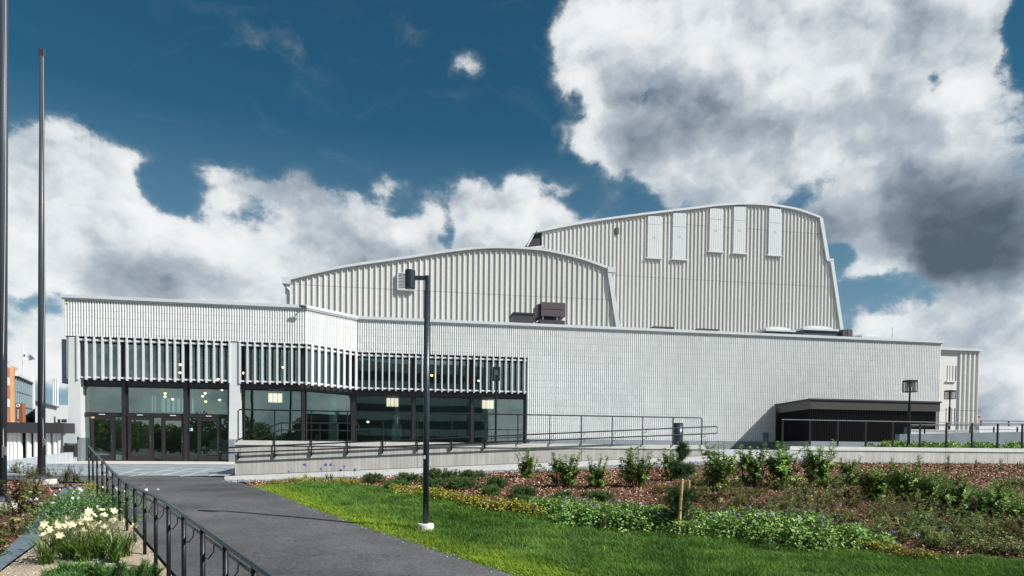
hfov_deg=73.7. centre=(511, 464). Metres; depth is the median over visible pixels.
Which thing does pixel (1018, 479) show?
shrub
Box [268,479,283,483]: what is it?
yellow perennial
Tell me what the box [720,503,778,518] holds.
geranium clump
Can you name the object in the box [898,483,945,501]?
shrub
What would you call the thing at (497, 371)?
lantern post
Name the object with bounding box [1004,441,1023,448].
hedge plant
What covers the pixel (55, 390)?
white mast
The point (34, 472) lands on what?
rose bush
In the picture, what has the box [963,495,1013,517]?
shrub
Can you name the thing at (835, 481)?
shrub
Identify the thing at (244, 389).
window
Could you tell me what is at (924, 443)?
hedge plant
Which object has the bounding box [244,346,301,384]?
window
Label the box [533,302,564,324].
rooftop unit
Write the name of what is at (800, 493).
shrub
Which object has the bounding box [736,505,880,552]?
geranium clump
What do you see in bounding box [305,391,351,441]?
window
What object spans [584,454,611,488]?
laurel shrub
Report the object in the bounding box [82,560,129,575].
feathery plant
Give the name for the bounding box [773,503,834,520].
geranium clump
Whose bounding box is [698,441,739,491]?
laurel shrub
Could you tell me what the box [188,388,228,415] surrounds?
window
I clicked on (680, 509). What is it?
stake
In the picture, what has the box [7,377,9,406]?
window
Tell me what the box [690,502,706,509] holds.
shrub
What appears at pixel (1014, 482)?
shrub
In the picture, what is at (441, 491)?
yellow perennial
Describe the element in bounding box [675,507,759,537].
geranium clump
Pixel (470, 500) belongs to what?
yellow perennial
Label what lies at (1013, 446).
hedge plant
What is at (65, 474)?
rose bush
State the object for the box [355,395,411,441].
window
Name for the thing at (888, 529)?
shrub
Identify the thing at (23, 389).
glass building
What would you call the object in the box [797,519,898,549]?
geranium clump
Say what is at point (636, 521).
geranium clump
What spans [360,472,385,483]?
dwarf pine
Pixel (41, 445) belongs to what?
flagpole
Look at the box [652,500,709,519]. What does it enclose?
shrub
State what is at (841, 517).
shrub
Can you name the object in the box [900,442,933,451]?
hedge plant
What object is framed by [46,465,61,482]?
rose bush
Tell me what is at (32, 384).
slot window
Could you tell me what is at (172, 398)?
pendant lamp
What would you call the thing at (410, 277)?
street lamp
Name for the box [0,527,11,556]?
rose bush
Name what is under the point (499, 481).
dwarf pine
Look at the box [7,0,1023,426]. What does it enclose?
sky
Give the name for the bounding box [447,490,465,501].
yellow perennial
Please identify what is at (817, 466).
laurel shrub
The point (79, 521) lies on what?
daylily
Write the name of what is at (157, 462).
entrance landing
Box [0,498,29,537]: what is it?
rose bush
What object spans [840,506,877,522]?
shrub
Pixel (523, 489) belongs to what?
dwarf pine
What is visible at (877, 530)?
shrub
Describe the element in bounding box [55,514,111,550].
daylily
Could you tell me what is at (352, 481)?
yellow perennial
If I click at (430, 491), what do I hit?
yellow perennial
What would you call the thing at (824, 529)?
geranium clump
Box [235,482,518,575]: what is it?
path edge grit
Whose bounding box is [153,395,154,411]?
lobby window
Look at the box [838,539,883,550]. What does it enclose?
yellow perennial
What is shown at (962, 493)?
laurel shrub
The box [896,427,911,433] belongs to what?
equipment box
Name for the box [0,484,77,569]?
slate edging
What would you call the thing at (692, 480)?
shrub
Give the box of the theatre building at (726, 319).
[60,202,982,464]
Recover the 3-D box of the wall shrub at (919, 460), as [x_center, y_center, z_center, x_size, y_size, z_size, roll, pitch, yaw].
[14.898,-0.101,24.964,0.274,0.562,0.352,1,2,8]
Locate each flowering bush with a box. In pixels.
[9,484,150,532]
[39,484,159,508]
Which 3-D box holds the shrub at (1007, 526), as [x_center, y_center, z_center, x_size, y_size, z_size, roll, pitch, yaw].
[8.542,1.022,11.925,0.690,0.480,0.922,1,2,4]
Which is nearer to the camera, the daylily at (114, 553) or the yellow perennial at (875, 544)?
the daylily at (114, 553)
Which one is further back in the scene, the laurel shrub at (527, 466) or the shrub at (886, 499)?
the laurel shrub at (527, 466)
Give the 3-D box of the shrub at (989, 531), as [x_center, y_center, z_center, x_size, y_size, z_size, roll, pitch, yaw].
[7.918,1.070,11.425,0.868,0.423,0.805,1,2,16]
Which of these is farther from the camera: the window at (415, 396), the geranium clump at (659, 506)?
the window at (415, 396)
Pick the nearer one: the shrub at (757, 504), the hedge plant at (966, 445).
the shrub at (757, 504)
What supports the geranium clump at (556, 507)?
on the mulch bed at (577, 494)
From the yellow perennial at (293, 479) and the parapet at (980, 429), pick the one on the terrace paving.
the parapet at (980, 429)
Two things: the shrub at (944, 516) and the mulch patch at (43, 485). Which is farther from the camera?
the mulch patch at (43, 485)
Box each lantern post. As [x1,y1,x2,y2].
[492,367,499,441]
[902,380,917,446]
[944,390,955,429]
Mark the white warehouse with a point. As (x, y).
(62, 413)
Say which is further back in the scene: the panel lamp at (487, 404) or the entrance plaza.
the panel lamp at (487, 404)
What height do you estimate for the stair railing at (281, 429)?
0.958 m
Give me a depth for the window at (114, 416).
32.13 m
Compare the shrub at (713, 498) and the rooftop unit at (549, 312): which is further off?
the rooftop unit at (549, 312)
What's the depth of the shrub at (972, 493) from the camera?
15.37 m
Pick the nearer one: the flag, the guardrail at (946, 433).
the guardrail at (946, 433)
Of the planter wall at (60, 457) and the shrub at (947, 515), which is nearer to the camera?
the shrub at (947, 515)
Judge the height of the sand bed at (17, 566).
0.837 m
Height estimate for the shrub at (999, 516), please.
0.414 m
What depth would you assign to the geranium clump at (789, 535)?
10.71 m
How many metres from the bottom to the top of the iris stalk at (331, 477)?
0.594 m
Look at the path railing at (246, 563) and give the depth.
7.86 m
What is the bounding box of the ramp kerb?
[224,452,801,479]
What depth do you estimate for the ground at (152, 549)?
11.19 m
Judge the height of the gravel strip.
0.858 m
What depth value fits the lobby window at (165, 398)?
41.52 m
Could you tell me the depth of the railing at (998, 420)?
43.55 m
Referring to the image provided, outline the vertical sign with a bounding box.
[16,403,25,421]
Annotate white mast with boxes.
[52,379,53,404]
[54,378,55,404]
[56,379,58,404]
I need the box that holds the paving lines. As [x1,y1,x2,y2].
[122,468,227,476]
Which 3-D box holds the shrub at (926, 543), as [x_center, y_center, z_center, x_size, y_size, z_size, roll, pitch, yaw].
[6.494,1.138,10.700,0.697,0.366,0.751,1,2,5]
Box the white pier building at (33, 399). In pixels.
[31,377,34,422]
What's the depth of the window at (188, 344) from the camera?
32.83 m
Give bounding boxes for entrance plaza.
[7,464,234,475]
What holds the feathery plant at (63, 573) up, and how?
on the sand bed at (17, 566)
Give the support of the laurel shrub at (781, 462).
on the mulch bed at (577, 494)
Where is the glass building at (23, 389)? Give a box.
[15,374,33,421]
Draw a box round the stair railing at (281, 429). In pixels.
[239,422,358,440]
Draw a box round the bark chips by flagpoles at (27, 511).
[0,484,62,548]
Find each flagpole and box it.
[0,0,16,510]
[22,348,23,375]
[28,47,56,484]
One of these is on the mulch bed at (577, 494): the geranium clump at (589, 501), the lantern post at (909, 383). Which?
the geranium clump at (589, 501)
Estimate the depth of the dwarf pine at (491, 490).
15.74 m
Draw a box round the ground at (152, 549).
[0,474,888,575]
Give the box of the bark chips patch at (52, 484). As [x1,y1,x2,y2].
[7,479,87,487]
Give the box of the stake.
[677,479,683,528]
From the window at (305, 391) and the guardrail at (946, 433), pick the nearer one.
the guardrail at (946, 433)
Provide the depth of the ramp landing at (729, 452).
27.03 m
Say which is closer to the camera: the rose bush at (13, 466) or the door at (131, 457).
the rose bush at (13, 466)
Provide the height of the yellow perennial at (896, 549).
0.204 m
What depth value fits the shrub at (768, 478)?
17.24 m
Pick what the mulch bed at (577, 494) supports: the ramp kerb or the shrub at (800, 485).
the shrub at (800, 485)
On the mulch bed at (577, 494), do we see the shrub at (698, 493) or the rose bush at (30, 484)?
the shrub at (698, 493)
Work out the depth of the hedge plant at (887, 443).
30.74 m
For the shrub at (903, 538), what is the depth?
10.89 m
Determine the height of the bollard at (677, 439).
1.175 m
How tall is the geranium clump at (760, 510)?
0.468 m
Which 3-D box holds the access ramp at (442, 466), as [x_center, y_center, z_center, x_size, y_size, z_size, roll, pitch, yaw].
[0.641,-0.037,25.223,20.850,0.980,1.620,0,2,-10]
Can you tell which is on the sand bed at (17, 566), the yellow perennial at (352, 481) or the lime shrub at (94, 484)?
the lime shrub at (94, 484)
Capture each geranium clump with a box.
[518,494,577,512]
[529,495,580,513]
[542,496,589,519]
[551,498,637,528]
[567,500,648,528]
[570,496,618,508]
[571,500,673,532]
[599,497,657,516]
[613,499,676,531]
[618,510,690,536]
[639,503,670,510]
[674,516,721,535]
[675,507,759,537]
[682,502,722,526]
[702,507,808,547]
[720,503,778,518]
[728,508,818,547]
[733,512,795,545]
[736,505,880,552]
[739,506,784,516]
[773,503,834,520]
[783,508,861,528]
[796,516,863,550]
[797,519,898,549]
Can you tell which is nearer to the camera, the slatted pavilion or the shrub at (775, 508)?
the shrub at (775, 508)
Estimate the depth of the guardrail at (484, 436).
25.37 m
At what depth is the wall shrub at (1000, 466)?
23.67 m
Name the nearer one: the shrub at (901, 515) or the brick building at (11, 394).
the shrub at (901, 515)
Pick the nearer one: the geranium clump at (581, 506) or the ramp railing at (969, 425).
the geranium clump at (581, 506)
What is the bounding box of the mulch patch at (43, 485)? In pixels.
[8,481,83,486]
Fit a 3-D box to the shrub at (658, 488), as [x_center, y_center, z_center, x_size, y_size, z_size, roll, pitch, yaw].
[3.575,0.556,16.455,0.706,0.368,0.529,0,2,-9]
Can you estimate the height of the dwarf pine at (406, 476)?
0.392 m
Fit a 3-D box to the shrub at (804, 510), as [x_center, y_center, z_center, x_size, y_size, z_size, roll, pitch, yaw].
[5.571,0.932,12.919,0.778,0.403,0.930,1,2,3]
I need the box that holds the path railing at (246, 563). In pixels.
[88,445,273,575]
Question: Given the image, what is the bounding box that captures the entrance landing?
[49,461,234,464]
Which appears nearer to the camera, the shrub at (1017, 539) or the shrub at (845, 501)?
the shrub at (1017, 539)
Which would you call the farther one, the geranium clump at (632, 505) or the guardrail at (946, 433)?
the guardrail at (946, 433)
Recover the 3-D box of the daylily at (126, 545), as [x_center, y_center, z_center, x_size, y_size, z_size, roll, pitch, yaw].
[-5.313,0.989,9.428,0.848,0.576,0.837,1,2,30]
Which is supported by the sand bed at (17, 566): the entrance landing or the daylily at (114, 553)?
the daylily at (114, 553)
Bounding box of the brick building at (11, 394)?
[7,366,14,421]
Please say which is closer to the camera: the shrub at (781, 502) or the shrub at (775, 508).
the shrub at (775, 508)
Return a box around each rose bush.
[0,463,55,514]
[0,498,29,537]
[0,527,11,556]
[8,460,22,472]
[15,467,47,495]
[21,463,36,480]
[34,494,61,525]
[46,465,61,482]
[52,464,74,482]
[67,465,82,483]
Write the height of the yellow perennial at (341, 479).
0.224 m
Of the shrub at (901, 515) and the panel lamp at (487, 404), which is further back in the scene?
the panel lamp at (487, 404)
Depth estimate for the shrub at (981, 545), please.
10.09 m
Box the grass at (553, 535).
[254,480,1023,575]
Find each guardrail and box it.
[219,409,717,458]
[781,419,1023,449]
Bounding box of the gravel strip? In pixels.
[224,462,911,481]
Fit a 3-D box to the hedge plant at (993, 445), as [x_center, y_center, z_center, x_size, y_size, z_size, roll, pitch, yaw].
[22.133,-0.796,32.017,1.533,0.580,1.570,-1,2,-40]
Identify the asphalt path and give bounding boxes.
[7,476,512,575]
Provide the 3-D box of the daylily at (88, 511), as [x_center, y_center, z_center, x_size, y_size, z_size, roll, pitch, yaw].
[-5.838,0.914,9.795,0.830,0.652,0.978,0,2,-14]
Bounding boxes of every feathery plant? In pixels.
[40,567,83,575]
[45,558,105,575]
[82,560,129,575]
[118,557,165,575]
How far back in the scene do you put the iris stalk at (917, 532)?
10.54 m
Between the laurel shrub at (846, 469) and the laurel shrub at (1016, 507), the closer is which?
the laurel shrub at (1016, 507)
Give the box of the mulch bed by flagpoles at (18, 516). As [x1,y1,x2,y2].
[0,486,61,551]
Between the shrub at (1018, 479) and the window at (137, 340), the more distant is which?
the window at (137, 340)
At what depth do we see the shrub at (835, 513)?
13.22 m
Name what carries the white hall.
on the ground at (152, 549)
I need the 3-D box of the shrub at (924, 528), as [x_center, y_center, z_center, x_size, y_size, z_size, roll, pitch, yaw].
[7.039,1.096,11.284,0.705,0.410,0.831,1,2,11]
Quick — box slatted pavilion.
[774,398,941,449]
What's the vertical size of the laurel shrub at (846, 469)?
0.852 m
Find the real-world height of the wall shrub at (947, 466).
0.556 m
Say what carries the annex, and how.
on the ground at (152, 549)
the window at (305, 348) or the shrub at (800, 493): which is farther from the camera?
the window at (305, 348)
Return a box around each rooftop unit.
[509,312,533,322]
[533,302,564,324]
[836,329,852,336]
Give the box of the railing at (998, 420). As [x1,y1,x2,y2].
[980,420,1023,425]
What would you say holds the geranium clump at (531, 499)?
on the mulch bed at (577, 494)
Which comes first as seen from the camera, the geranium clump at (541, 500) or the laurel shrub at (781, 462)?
the geranium clump at (541, 500)
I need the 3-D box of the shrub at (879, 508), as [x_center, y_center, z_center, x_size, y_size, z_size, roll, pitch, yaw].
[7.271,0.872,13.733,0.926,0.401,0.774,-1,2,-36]
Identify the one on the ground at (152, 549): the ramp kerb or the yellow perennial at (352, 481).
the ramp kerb
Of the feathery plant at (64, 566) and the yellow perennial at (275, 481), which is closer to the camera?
the feathery plant at (64, 566)
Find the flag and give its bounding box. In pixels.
[23,351,34,359]
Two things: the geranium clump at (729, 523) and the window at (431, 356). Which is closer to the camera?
the geranium clump at (729, 523)
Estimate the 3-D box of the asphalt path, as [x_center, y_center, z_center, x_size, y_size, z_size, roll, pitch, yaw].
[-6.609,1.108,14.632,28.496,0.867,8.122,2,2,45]
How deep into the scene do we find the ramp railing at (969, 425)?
34.05 m
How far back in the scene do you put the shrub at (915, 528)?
11.35 m
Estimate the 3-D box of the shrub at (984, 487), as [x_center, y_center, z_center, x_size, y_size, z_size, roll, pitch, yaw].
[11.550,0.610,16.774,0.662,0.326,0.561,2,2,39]
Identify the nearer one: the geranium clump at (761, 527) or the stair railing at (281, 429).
the geranium clump at (761, 527)
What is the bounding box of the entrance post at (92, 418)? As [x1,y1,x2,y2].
[90,417,94,449]
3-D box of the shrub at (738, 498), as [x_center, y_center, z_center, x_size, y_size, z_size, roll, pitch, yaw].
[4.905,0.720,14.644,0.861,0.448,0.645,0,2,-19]
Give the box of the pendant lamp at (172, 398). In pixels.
[169,359,175,399]
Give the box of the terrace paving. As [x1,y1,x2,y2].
[295,445,931,451]
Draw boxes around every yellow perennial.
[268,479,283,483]
[280,477,301,482]
[307,476,321,481]
[330,477,350,482]
[342,479,361,483]
[384,483,402,489]
[393,485,430,494]
[407,487,446,496]
[429,488,454,498]
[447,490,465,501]
[449,494,487,506]
[460,494,507,506]
[474,497,509,510]
[488,496,523,510]
[511,501,534,515]
[520,505,548,516]
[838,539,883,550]
[863,539,894,551]
[877,543,912,555]
[896,547,939,559]
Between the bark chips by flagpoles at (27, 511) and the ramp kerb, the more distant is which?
the ramp kerb
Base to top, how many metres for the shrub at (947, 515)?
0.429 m
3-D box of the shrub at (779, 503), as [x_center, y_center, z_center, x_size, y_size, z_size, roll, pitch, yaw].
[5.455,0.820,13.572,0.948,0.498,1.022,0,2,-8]
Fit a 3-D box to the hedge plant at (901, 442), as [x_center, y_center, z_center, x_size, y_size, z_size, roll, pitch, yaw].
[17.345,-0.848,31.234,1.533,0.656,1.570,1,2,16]
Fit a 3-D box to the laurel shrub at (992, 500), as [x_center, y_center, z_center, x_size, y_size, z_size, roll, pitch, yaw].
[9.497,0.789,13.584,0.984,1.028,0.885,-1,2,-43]
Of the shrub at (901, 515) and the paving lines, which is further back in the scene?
the paving lines
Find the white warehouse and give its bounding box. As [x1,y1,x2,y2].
[54,405,67,422]
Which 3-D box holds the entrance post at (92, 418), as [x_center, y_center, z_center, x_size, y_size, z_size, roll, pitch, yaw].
[-19.047,-1.147,31.009,0.160,2.052,0.160,1,2,0]
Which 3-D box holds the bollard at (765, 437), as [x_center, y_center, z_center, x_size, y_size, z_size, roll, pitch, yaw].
[13.435,-1.239,36.207,0.327,0.912,0.332,1,2,0]
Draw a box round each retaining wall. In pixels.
[235,440,705,474]
[785,446,1023,462]
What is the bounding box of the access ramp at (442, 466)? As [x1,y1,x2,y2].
[234,455,709,475]
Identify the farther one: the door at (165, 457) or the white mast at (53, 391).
the white mast at (53, 391)
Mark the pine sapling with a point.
(682, 469)
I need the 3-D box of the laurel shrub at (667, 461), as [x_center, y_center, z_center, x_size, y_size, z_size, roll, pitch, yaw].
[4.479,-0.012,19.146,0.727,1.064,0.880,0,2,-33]
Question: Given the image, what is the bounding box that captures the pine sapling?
[660,441,698,523]
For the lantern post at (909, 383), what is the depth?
30.62 m
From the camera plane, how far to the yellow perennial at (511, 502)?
13.74 m
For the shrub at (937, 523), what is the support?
on the mulch bed at (577, 494)
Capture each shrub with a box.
[77,477,123,492]
[516,447,545,477]
[546,450,585,486]
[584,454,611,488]
[612,444,659,487]
[646,481,676,493]
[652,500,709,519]
[654,448,688,480]
[655,494,672,505]
[679,484,714,500]
[683,470,706,485]
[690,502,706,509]
[695,492,746,512]
[697,484,729,504]
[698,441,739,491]
[721,487,764,505]
[722,482,752,495]
[725,480,741,489]
[731,442,771,486]
[737,482,771,496]
[739,492,771,510]
[755,501,803,516]
[757,472,800,489]
[760,492,813,511]
[761,441,803,487]
[764,490,807,508]
[777,481,816,501]
[783,489,843,512]
[789,477,817,489]
[790,501,824,515]
[793,505,858,528]
[800,439,838,486]
[800,482,846,502]
[814,469,855,488]
[820,501,850,519]
[824,482,860,497]
[835,456,862,485]
[837,493,869,508]
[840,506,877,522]
[842,520,887,539]
[851,462,897,500]
[855,466,873,480]
[856,477,892,494]
[857,499,900,516]
[857,513,892,531]
[860,522,905,536]
[868,506,932,533]
[869,491,898,502]
[870,502,916,519]
[872,493,917,511]
[874,527,919,543]
[887,459,922,500]
[890,500,935,518]
[893,508,934,528]
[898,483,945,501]
[899,496,936,510]
[899,522,935,537]
[902,490,954,511]
[902,523,953,547]
[905,506,959,526]
[909,472,944,485]
[912,526,978,551]
[913,516,957,537]
[915,454,922,467]
[915,468,945,502]
[924,511,981,530]
[926,469,973,487]
[927,495,981,516]
[932,512,997,538]
[933,522,999,546]
[935,473,971,517]
[936,508,981,525]
[945,455,953,468]
[953,485,988,501]
[953,528,1019,554]
[956,515,1015,537]
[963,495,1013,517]
[966,508,1012,526]
[967,479,1012,520]
[970,483,997,493]
[972,509,1023,533]
[976,530,1023,557]
[980,515,1023,540]
[982,487,1022,507]
[988,473,1023,487]
[994,459,1004,471]
[994,490,1023,523]
[997,482,1023,494]
[1000,529,1023,545]
[1005,473,1023,485]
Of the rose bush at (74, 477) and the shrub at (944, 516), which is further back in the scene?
the rose bush at (74, 477)
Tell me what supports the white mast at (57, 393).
on the ground at (152, 549)
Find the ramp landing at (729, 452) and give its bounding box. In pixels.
[705,449,813,456]
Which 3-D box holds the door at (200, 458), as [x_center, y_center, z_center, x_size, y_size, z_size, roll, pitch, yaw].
[-14.565,-1.253,32.803,1.014,2.185,0.161,0,2,-10]
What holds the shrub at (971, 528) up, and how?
on the mulch bed at (577, 494)
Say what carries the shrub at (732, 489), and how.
on the mulch bed at (577, 494)
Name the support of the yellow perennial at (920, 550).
on the mulch bed at (577, 494)
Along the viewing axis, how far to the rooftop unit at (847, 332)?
45.22 m
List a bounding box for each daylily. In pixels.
[4,520,80,564]
[34,513,76,553]
[45,518,96,560]
[49,515,120,561]
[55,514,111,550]
[70,516,125,559]
[71,517,120,552]
[84,507,128,549]
[90,514,144,562]
[97,517,153,556]
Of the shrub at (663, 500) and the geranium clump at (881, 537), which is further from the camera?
the shrub at (663, 500)
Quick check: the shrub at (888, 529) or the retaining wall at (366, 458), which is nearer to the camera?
the shrub at (888, 529)
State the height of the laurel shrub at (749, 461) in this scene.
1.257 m
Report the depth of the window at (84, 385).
32.02 m
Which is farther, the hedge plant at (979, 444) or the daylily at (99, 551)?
the hedge plant at (979, 444)
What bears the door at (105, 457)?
in the theatre building at (726, 319)
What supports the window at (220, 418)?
in the theatre building at (726, 319)
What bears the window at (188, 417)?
in the theatre building at (726, 319)
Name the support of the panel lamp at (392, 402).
hanging from the theatre building at (726, 319)
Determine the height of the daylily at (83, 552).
0.625 m
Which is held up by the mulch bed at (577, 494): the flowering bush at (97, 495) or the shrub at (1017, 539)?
the shrub at (1017, 539)
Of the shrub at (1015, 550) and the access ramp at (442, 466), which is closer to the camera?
the shrub at (1015, 550)
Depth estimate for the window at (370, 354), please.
36.68 m
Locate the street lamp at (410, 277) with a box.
[405,269,433,531]
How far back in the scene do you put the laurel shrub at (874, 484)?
15.54 m
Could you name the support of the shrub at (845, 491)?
on the mulch bed at (577, 494)
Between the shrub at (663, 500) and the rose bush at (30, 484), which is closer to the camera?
the shrub at (663, 500)
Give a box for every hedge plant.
[862,441,900,446]
[876,439,906,446]
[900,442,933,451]
[913,440,940,451]
[923,440,964,451]
[938,444,969,451]
[964,440,994,447]
[982,442,1000,447]
[1002,443,1023,448]
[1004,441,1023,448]
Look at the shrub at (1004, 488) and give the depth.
16.64 m
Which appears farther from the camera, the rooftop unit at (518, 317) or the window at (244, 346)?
the rooftop unit at (518, 317)
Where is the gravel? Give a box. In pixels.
[223,457,1023,482]
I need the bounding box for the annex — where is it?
[7,422,76,460]
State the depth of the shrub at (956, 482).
17.82 m
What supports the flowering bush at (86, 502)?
on the sand bed at (17, 566)
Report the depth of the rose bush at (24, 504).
12.95 m
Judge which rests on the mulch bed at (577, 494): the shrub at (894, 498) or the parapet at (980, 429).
the shrub at (894, 498)
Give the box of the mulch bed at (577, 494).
[245,461,1023,559]
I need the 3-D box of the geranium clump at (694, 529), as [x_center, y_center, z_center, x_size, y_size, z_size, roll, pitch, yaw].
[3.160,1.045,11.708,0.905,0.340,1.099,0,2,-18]
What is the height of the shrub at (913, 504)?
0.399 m
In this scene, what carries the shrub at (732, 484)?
on the mulch bed at (577, 494)
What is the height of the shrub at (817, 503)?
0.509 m
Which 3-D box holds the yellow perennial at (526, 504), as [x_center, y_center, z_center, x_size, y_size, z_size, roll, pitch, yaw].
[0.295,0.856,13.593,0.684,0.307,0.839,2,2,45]
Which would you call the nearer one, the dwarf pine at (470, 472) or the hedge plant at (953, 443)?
the dwarf pine at (470, 472)
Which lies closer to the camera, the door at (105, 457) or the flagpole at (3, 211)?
the flagpole at (3, 211)
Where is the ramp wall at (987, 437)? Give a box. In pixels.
[895,432,1023,451]
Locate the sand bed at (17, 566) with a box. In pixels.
[0,482,171,575]
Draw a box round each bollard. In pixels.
[673,423,682,444]
[762,433,768,449]
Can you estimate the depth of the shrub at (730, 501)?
13.68 m
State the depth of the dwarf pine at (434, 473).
19.23 m
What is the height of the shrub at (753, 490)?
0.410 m
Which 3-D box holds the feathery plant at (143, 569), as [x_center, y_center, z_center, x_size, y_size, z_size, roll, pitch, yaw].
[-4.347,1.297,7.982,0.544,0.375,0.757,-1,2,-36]
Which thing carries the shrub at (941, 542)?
on the mulch bed at (577, 494)
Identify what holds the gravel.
on the gravel strip
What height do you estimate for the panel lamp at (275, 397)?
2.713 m
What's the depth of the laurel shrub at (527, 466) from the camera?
20.42 m
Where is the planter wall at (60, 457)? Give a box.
[7,452,73,467]
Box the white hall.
[35,401,58,422]
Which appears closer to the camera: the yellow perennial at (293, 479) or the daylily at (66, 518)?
the daylily at (66, 518)
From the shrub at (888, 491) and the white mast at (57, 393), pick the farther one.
the white mast at (57, 393)
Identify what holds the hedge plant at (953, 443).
on the terrace paving
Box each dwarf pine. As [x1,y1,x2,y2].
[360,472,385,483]
[382,479,410,488]
[394,472,421,482]
[419,467,455,481]
[419,477,446,488]
[444,475,482,490]
[452,468,486,479]
[476,483,501,496]
[483,475,509,487]
[506,484,539,498]
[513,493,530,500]
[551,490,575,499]
[580,489,615,501]
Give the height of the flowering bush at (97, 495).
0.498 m
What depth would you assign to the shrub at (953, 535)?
10.75 m
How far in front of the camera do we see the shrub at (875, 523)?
11.94 m
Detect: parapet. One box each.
[911,429,977,433]
[975,426,1023,432]
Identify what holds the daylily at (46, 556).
on the sand bed at (17, 566)
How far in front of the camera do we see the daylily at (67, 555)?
9.15 m
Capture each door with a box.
[90,414,113,460]
[128,414,152,460]
[162,415,183,460]
[198,416,219,460]
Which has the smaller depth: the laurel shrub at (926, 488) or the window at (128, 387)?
the laurel shrub at (926, 488)
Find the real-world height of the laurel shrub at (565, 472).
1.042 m
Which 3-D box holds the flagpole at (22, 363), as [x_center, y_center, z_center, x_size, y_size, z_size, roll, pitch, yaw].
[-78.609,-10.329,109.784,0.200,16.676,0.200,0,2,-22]
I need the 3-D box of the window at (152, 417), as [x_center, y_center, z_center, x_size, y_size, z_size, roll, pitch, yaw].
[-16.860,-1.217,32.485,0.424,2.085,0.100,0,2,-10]
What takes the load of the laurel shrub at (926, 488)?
on the mulch bed at (577, 494)
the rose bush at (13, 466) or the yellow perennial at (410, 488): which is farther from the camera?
the rose bush at (13, 466)
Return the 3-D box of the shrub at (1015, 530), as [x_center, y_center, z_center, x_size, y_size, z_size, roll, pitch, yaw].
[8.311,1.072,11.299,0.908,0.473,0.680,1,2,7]
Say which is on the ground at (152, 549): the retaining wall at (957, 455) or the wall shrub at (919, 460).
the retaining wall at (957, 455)
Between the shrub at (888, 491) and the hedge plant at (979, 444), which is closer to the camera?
the shrub at (888, 491)
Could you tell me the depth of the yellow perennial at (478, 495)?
14.26 m
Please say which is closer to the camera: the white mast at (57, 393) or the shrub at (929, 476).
the shrub at (929, 476)
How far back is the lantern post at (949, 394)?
38.88 m
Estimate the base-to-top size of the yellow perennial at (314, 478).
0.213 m
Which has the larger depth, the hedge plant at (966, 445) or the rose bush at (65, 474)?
the hedge plant at (966, 445)
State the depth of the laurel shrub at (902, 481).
15.47 m
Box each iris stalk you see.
[322,462,329,479]
[329,462,336,479]
[912,530,921,547]
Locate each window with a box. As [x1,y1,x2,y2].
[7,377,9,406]
[32,384,33,422]
[84,385,121,413]
[84,416,90,460]
[114,416,121,460]
[127,386,183,414]
[129,340,181,381]
[152,417,161,460]
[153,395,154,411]
[165,398,191,412]
[188,344,228,382]
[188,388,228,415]
[188,417,197,460]
[220,418,228,460]
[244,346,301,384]
[244,389,301,440]
[305,348,347,388]
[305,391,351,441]
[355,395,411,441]
[357,354,411,390]
[415,396,469,442]
[416,356,470,391]
[473,398,523,442]
[475,358,523,393]
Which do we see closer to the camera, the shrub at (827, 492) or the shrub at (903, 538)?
the shrub at (903, 538)
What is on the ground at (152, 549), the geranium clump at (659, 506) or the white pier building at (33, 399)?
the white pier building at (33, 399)
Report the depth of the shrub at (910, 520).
12.44 m
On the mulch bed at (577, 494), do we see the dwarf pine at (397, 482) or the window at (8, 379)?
the dwarf pine at (397, 482)
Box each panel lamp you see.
[268,393,282,402]
[386,398,398,406]
[482,387,493,408]
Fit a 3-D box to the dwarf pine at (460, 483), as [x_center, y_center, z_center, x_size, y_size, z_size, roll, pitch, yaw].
[-1.268,0.459,17.163,0.984,0.434,0.859,1,2,25]
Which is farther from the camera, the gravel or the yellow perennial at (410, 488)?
the gravel
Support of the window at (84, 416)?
in the theatre building at (726, 319)
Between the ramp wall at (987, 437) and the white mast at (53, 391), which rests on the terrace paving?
the ramp wall at (987, 437)
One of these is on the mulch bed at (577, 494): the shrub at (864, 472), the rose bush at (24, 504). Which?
the shrub at (864, 472)
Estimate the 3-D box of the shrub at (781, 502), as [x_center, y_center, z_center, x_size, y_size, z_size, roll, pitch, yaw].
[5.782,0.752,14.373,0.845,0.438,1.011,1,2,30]
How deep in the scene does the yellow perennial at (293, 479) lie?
20.45 m
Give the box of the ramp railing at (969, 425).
[911,423,1020,433]
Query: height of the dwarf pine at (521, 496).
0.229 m
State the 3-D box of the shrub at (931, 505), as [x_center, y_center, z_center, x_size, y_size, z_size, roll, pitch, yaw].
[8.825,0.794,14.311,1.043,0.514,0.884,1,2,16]
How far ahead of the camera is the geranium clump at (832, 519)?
11.83 m

